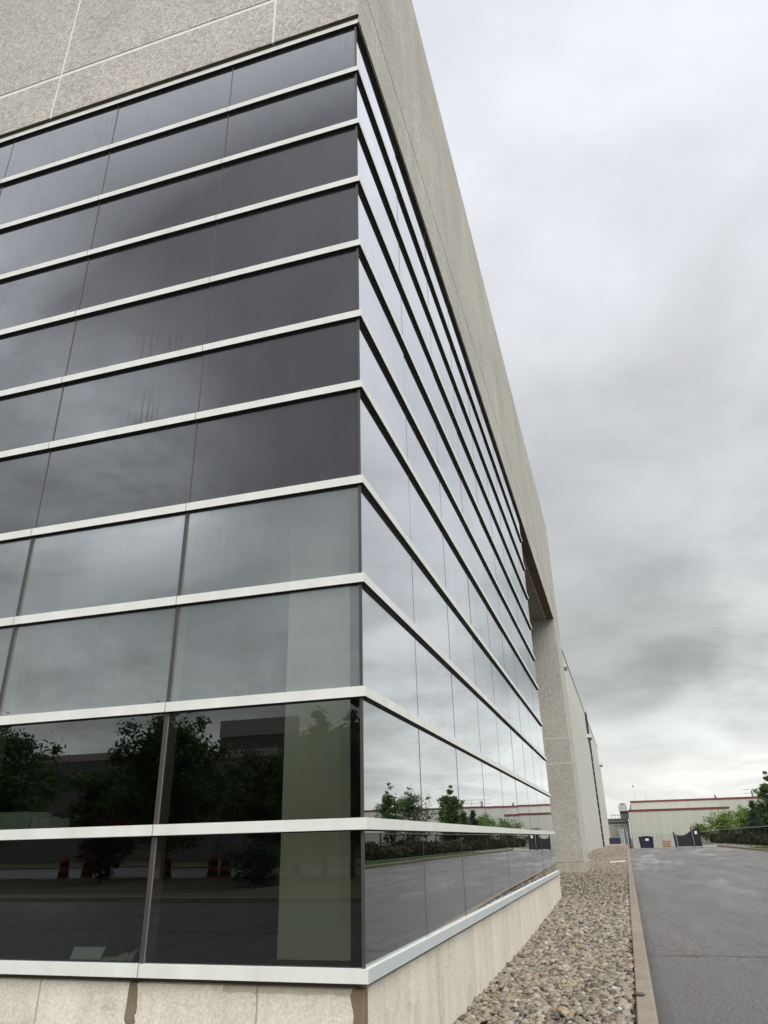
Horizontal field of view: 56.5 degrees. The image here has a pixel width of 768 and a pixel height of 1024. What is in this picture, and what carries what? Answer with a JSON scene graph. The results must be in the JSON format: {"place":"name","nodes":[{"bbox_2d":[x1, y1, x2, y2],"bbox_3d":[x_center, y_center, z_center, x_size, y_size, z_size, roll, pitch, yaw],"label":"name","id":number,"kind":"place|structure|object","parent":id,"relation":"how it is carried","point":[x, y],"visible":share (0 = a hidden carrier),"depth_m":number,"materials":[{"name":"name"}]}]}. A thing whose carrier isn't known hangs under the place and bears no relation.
{"place":"outdoors","nodes":[
{"label":"outdoors","id":0,"kind":"place"},
{"bbox_2d":[0,812,48,829],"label":"folder","id":1,"kind":"object","parent":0,"point":[12,820],"visible":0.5,"depth_m":5.43,"materials":[{"name":"green paper"}]},
{"bbox_2d":[30,816,58,828],"bbox_3d":[-2.605,2.394,5.496,0.055,0.099,0.240,-8,-26,15],"label":"folder","id":2,"kind":"object","parent":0,"point":[35,821],"visible":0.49,"depth_m":5.40,"materials":[{"name":"green paper"}]},
{"bbox_2d":[39,818,69,828],"bbox_3d":[-2.522,2.391,5.476,0.085,0.084,0.230,-8,-26,15],"label":"folder","id":3,"kind":"object","parent":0,"point":[54,822],"visible":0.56,"depth_m":5.42,"materials":[{"name":"green paper"}]},
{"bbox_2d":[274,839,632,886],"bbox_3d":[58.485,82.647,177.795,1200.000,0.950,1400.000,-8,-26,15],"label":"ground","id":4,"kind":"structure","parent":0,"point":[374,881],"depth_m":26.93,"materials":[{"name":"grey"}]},
{"bbox_2d":[0,0,590,1023],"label":"office building","id":5,"kind":"structure","parent":4,"relation":"on","point":[276,596],"depth_m":7.47,"materials":[{"name":"glass"}]},
{"bbox_2d":[24,813,51,828],"bbox_3d":[-2.662,2.389,5.512,0.030,0.124,0.250,-8,-26,15],"label":"folder","id":6,"kind":"object","parent":5,"relation":"on","point":[28,820],"visible":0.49,"depth_m":5.42,"materials":[{"name":"green paper"}]},
{"bbox_2d":[69,947,105,959],"bbox_3d":[-2.025,3.015,4.890,0.260,0.070,0.034,-8,-26,15],"label":"paper","id":7,"kind":"object","parent":5,"relation":"on","point":[92,953],"visible":1,"depth_m":4.89,"materials":[{"name":"white paper"}]},
{"bbox_2d":[99,948,139,960],"bbox_3d":[-1.768,2.980,4.834,0.280,0.074,0.160,-8,-26,15],"label":"crumpled paper","id":8,"kind":"object","parent":5,"relation":"on","point":[127,956],"visible":0.93,"depth_m":4.78,"materials":[{"name":"white paper"}]},
{"bbox_2d":[561,648,609,852],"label":"warehouse","id":9,"kind":"structure","parent":4,"relation":"on","point":[594,812],"depth_m":75.22,"materials":[{"name":"beige concrete"}]},
{"bbox_2d":[608,803,631,846],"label":"industrial block","id":10,"kind":"structure","parent":4,"relation":"on","point":[619,824],"depth_m":170.71,"materials":[{"name":"grey metal"}]},
{"bbox_2d":[618,829,627,843],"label":"door","id":11,"kind":"structure","parent":10,"relation":"in","point":[619,833],"depth_m":169.40,"materials":[{"name":"grey metal"}]},
{"bbox_2d":[610,828,674,845],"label":"wire fence","id":12,"kind":"object","parent":4,"relation":"on","point":[635,833],"visible":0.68,"depth_m":97.81,"materials":[{"name":"grey metal"}]},
{"bbox_2d":[628,789,764,847],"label":"warehouse","id":13,"kind":"structure","parent":4,"relation":"on","point":[664,819],"depth_m":134.23,"materials":[{"name":"concrete"}]},
{"bbox_2d":[691,823,712,831],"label":"sapling","id":14,"kind":"object","parent":4,"relation":"on","point":[702,827],"visible":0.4,"depth_m":126.87,"materials":[{"name":"green plant"}]},
{"bbox_2d":[717,845,767,851],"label":"kerb","id":15,"kind":"structure","parent":4,"relation":"on","point":[757,849],"depth_m":58.71,"materials":[{"name":"concrete"}]},
{"bbox_2d":[454,846,636,1023],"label":"gravel","id":16,"kind":"structure","parent":0,"point":[547,973],"depth_m":8.39,"materials":[{"name":"beige gravel"}]},
{"bbox_2d":[412,0,767,838],"label":"sky","id":17,"kind":"structure","parent":0,"point":[610,157],"materials":[{"name":"grey"}]},
{"bbox_2d":[606,843,626,845],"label":"pavement","id":18,"kind":"structure","parent":0,"point":[621,844],"depth_m":97.81,"materials":[{"name":"concrete"}]},
{"bbox_2d":[609,838,620,843],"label":"shipping container","id":19,"kind":"object","parent":18,"relation":"on","point":[615,840],"visible":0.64,"depth_m":115.60,"materials":[{"name":"blue metal"}]},
{"bbox_2d":[620,830,629,847],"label":"stacked pipes","id":20,"kind":"object","parent":18,"relation":"on","point":[625,837],"visible":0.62,"depth_m":118.83,"materials":[{"name":"grey metal"}]},
{"bbox_2d":[629,847,767,1023],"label":"road","id":21,"kind":"structure","parent":0,"point":[704,915],"depth_m":11.51,"materials":[{"name":"grey asphalt"}]},
{"bbox_2d":[627,844,658,1023],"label":"kerb","id":22,"kind":"structure","parent":21,"relation":"on","point":[646,1009],"depth_m":8.10,"materials":[{"name":"concrete"}]},
{"bbox_2d":[634,992,645,995],"bbox_3d":[2.341,4.418,6.555,0.107,0.031,0.060,-8,-26,15],"label":"stone","id":23,"kind":"object","parent":22,"relation":"on","point":[639,994],"visible":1,"depth_m":6.54,"materials":[{"name":"stone"}]},
{"bbox_2d":[638,836,653,847],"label":"dumpster","id":24,"kind":"object","parent":21,"relation":"on","point":[646,841],"visible":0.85,"depth_m":90.05,"materials":[{"name":"blue paint"}]},
{"bbox_2d":[662,840,670,846],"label":"pallet stack","id":25,"kind":"object","parent":21,"relation":"on","point":[668,842],"visible":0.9,"depth_m":88.58,"materials":[{"name":"brown wood"}]},
{"bbox_2d":[690,824,702,846],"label":"swing gate","id":26,"kind":"structure","parent":21,"relation":"on","point":[696,836],"depth_m":84.52,"materials":[{"name":"metal"}]},
{"bbox_2d":[673,827,694,846],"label":"sliding gate","id":27,"kind":"structure","parent":26,"relation":"attached to","point":[684,840],"depth_m":84.77,"materials":[{"name":"metal"}]},
{"bbox_2d":[712,843,764,846],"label":"gritty verge","id":28,"kind":"structure","parent":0,"point":[738,845],"depth_m":70.51,"materials":[{"name":"beige gravel"}]},
{"bbox_2d":[701,809,740,830],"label":"spreading shrub","id":29,"kind":"object","parent":28,"relation":"on","point":[719,821],"visible":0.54,"depth_m":98.38,"materials":[{"name":"green plant"}]},
{"bbox_2d":[727,804,760,827],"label":"round tree","id":30,"kind":"object","parent":28,"relation":"on","point":[742,814],"visible":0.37,"depth_m":81.99,"materials":[{"name":"green plant"}]},
{"bbox_2d":[745,798,761,826],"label":"spruce","id":31,"kind":"object","parent":28,"relation":"on","point":[751,814],"visible":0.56,"depth_m":76.37,"materials":[{"name":"green plant"}]},
{"bbox_2d":[751,771,767,825],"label":"maple tree","id":32,"kind":"object","parent":28,"relation":"on","point":[762,793],"visible":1,"depth_m":66.56,"materials":[{"name":"green plant"}]},
{"bbox_2d":[755,802,765,826],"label":"spruce","id":33,"kind":"object","parent":28,"relation":"on","point":[761,821],"visible":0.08,"depth_m":72.72,"materials":[{"name":"green plant"}]},
{"bbox_2d":[748,846,767,848],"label":"grass","id":34,"kind":"structure","parent":0,"point":[763,847],"depth_m":54.98,"materials":[{"name":"green plant"}]},
{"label":"grass verge","id":35,"kind":"structure","parent":0,"visible":0},
{"bbox_2d":[700,826,767,845],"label":"black fence","id":36,"kind":"object","parent":35,"relation":"on","point":[755,836],"visible":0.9,"depth_m":70.17,"materials":[{"name":"metal"}]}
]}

